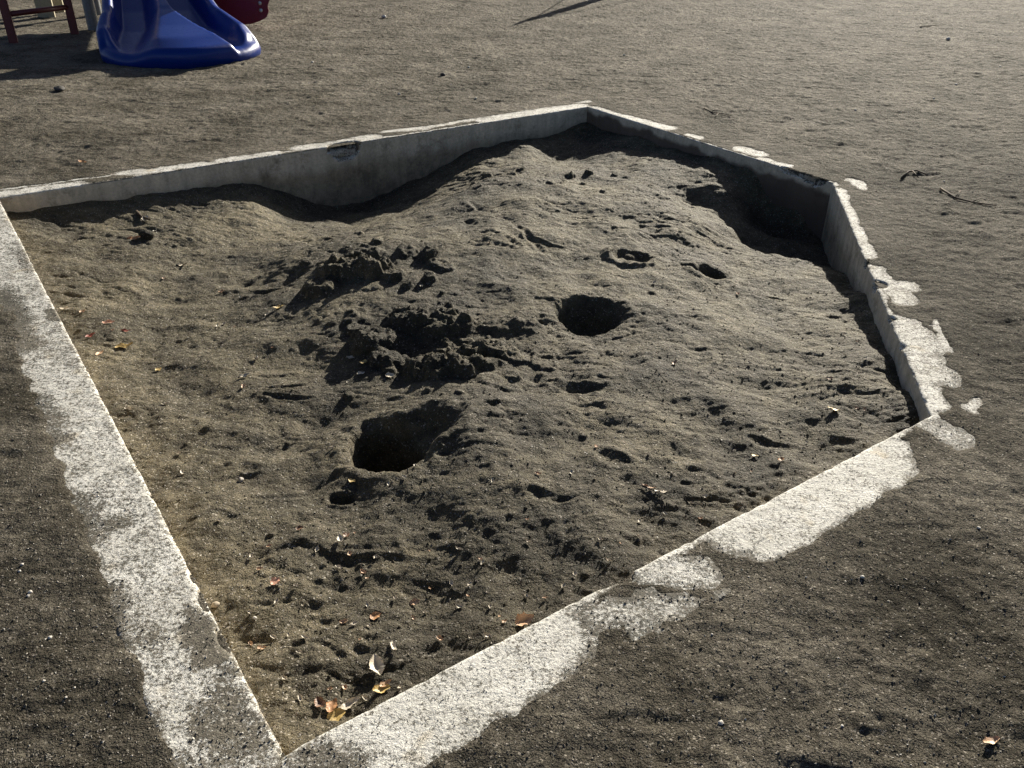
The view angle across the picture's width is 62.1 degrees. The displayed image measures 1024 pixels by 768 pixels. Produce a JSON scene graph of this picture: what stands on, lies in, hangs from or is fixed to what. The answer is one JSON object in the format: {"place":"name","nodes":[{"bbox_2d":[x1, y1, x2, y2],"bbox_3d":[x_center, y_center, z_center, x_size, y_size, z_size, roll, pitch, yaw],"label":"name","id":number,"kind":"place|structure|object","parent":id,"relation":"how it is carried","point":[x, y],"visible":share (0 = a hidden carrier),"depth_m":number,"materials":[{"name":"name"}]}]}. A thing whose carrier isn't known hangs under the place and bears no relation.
{"place":"outdoors","nodes":[
{"label":"outdoors","id":0,"kind":"place"},
{"bbox_2d":[6,122,919,754],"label":"sand","id":1,"kind":"structure","parent":0,"point":[392,440],"depth_m":3.17,"materials":[{"name":"sand"}]},
{"bbox_2d":[115,342,132,347],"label":"leaf","id":2,"kind":"object","parent":1,"relation":"on","point":[121,345],"visible":1,"depth_m":3.51,"materials":[{"name":"yellow plant"}]},
{"bbox_2d":[135,210,149,219],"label":"twig","id":3,"kind":"object","parent":1,"relation":"on","point":[138,213],"visible":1,"depth_m":4.82,"materials":[{"name":"wood"}]},
{"bbox_2d":[138,229,153,239],"bbox_3d":[-1.966,-0.802,4.568,0.083,0.057,0.069,9,32,15],"label":"sand clod","id":4,"kind":"object","parent":1,"relation":"on","point":[145,234],"visible":1,"depth_m":4.55,"materials":[{"name":"brown sand"}]},
{"bbox_2d":[211,601,219,607],"bbox_3d":[-0.749,0.558,2.147,0.021,0.015,0.018,-8,32,-15],"label":"pebble","id":5,"kind":"object","parent":1,"relation":"on","point":[215,604],"visible":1,"depth_m":2.14,"materials":[{"name":"beige stone"}]},
{"bbox_2d":[270,577,279,584],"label":"leaf","id":6,"kind":"object","parent":1,"relation":"on","point":[274,580],"visible":1,"depth_m":2.22,"materials":[{"name":"beige plant"}]},
{"bbox_2d":[314,696,326,706],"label":"leaf","id":7,"kind":"object","parent":1,"relation":"on","point":[319,701],"visible":1,"depth_m":1.91,"materials":[{"name":"brown plant"}]},
{"bbox_2d":[326,698,337,712],"bbox_3d":[-0.403,0.719,1.900,0.029,0.008,0.032,-12,33,-20],"label":"leaf","id":8,"kind":"object","parent":1,"relation":"on","point":[331,705],"visible":1,"depth_m":1.90,"materials":[{"name":"brown plant"}]},
{"bbox_2d":[327,707,345,720],"bbox_3d":[-0.391,0.735,1.887,0.034,0.010,0.036,10,32,16],"label":"leaf","id":9,"kind":"object","parent":1,"relation":"on","point":[336,714],"visible":1,"depth_m":1.89,"materials":[{"name":"yellow plant"}]},
{"bbox_2d":[337,534,343,541],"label":"leaf","id":10,"kind":"object","parent":1,"relation":"on","point":[339,537],"visible":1,"depth_m":2.38,"materials":[{"name":"white plant"}]},
{"bbox_2d":[340,696,359,709],"bbox_3d":[-0.366,0.720,1.918,0.051,0.015,0.025,-23,36,-19],"label":"leaf","id":11,"kind":"object","parent":1,"relation":"on","point":[349,703],"visible":1,"depth_m":1.92,"materials":[{"name":"beige plant"}]},
{"bbox_2d":[370,611,380,619],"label":"leaf","id":12,"kind":"object","parent":1,"relation":"on","point":[374,615],"visible":1,"depth_m":2.16,"materials":[{"name":"brown plant"}]},
{"bbox_2d":[369,653,385,674],"bbox_3d":[-0.319,0.661,2.005,0.038,0.016,0.060,-6,39,-19],"label":"leaf","id":13,"kind":"object","parent":1,"relation":"on","point":[376,664],"visible":1,"depth_m":2.01,"materials":[{"name":"grey plant"}]},
{"bbox_2d":[373,684,390,692],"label":"leaf","id":14,"kind":"object","parent":1,"relation":"on","point":[377,688],"visible":1,"depth_m":1.95,"materials":[{"name":"yellow plant"}]},
{"bbox_2d":[379,679,390,686],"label":"leaf","id":15,"kind":"object","parent":1,"relation":"on","point":[385,682],"visible":1,"depth_m":1.96,"materials":[{"name":"brown plant"}]},
{"bbox_2d":[385,372,393,376],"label":"leaf","id":16,"kind":"object","parent":1,"relation":"on","point":[388,374],"visible":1,"depth_m":3.21,"materials":[{"name":"white plant"}]},
{"bbox_2d":[390,639,396,649],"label":"leaf","id":17,"kind":"object","parent":1,"relation":"on","point":[393,645],"visible":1,"depth_m":2.05,"materials":[{"name":"white plant"}]},
{"bbox_2d":[409,598,419,604],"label":"leaf","id":18,"kind":"object","parent":1,"relation":"on","point":[414,601],"visible":1,"depth_m":2.22,"materials":[{"name":"brown plant"}]},
{"bbox_2d":[19,123,911,752],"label":"sand crumbs","id":19,"kind":"object","parent":1,"relation":"on","point":[449,395],"visible":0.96,"depth_m":3.16,"materials":[{"name":"sand"}]},
{"bbox_2d":[515,611,533,625],"bbox_3d":[0.031,0.585,2.114,0.051,0.017,0.038,-17,45,-9],"label":"leaf","id":20,"kind":"object","parent":1,"relation":"on","point":[523,618],"visible":1,"depth_m":2.12,"materials":[{"name":"brown plant"}]},
{"bbox_2d":[653,489,668,492],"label":"leaf","id":21,"kind":"object","parent":1,"relation":"on","point":[661,491],"visible":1,"depth_m":2.54,"materials":[{"name":"beige plant"}]},
{"bbox_2d":[0,0,1023,767],"bbox_3d":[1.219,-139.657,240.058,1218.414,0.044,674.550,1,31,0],"label":"ground","id":22,"kind":"structure","parent":0,"point":[584,46],"depth_m":3.70,"materials":[{"name":"soil"}]},
{"bbox_2d":[54,86,64,91],"bbox_3d":[-3.726,-2.430,6.997,0.081,0.047,0.129,-19,36,-30],"label":"stone","id":23,"kind":"object","parent":22,"relation":"on","point":[59,88],"visible":1,"depth_m":6.97,"materials":[{"name":"grey stone"}]},
{"bbox_2d":[0,0,268,68],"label":"play structure","id":24,"kind":"object","parent":22,"relation":"on","point":[178,34],"visible":0.98,"depth_m":8.40,"materials":[{"name":"blue plastic"}]},
{"bbox_2d":[0,100,982,767],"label":"sandpit border","id":25,"kind":"object","parent":22,"relation":"on","point":[106,478],"visible":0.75,"depth_m":2.41,"materials":[{"name":"concrete"}]},
{"bbox_2d":[0,58,1022,767],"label":"soil crumbs","id":26,"kind":"object","parent":22,"relation":"on","point":[722,610],"visible":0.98,"depth_m":1.96,"materials":[{"name":"soil"}]},
{"bbox_2d":[0,52,1023,767],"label":"grit","id":27,"kind":"object","parent":22,"relation":"on","point":[516,518],"visible":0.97,"depth_m":2.24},
{"bbox_2d":[704,108,730,117],"bbox_3d":[1.571,-2.065,6.475,0.149,0.011,0.310,-1,31,-3],"label":"twig","id":28,"kind":"object","parent":22,"relation":"on","point":[715,112],"visible":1,"depth_m":6.49,"materials":[{"name":"wood"}]},
{"bbox_2d":[900,170,925,178],"bbox_3d":[2.395,-1.249,5.092,0.097,0.022,0.234,25,38,35],"label":"twig","id":29,"kind":"object","parent":22,"relation":"on","point":[905,174],"visible":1,"depth_m":5.13,"materials":[{"name":"wood"}]},
{"bbox_2d":[940,187,996,205],"bbox_3d":[2.533,-1.043,4.742,0.121,0.016,0.336,-13,33,-21],"label":"twig","id":30,"kind":"object","parent":22,"relation":"on","point":[948,193],"visible":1,"depth_m":4.72,"materials":[{"name":"wood"}]},
{"bbox_2d":[983,736,999,743],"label":"leaf","id":31,"kind":"object","parent":22,"relation":"on","point":[993,740],"visible":1,"depth_m":1.74,"materials":[{"name":"beige plant"}]}
]}

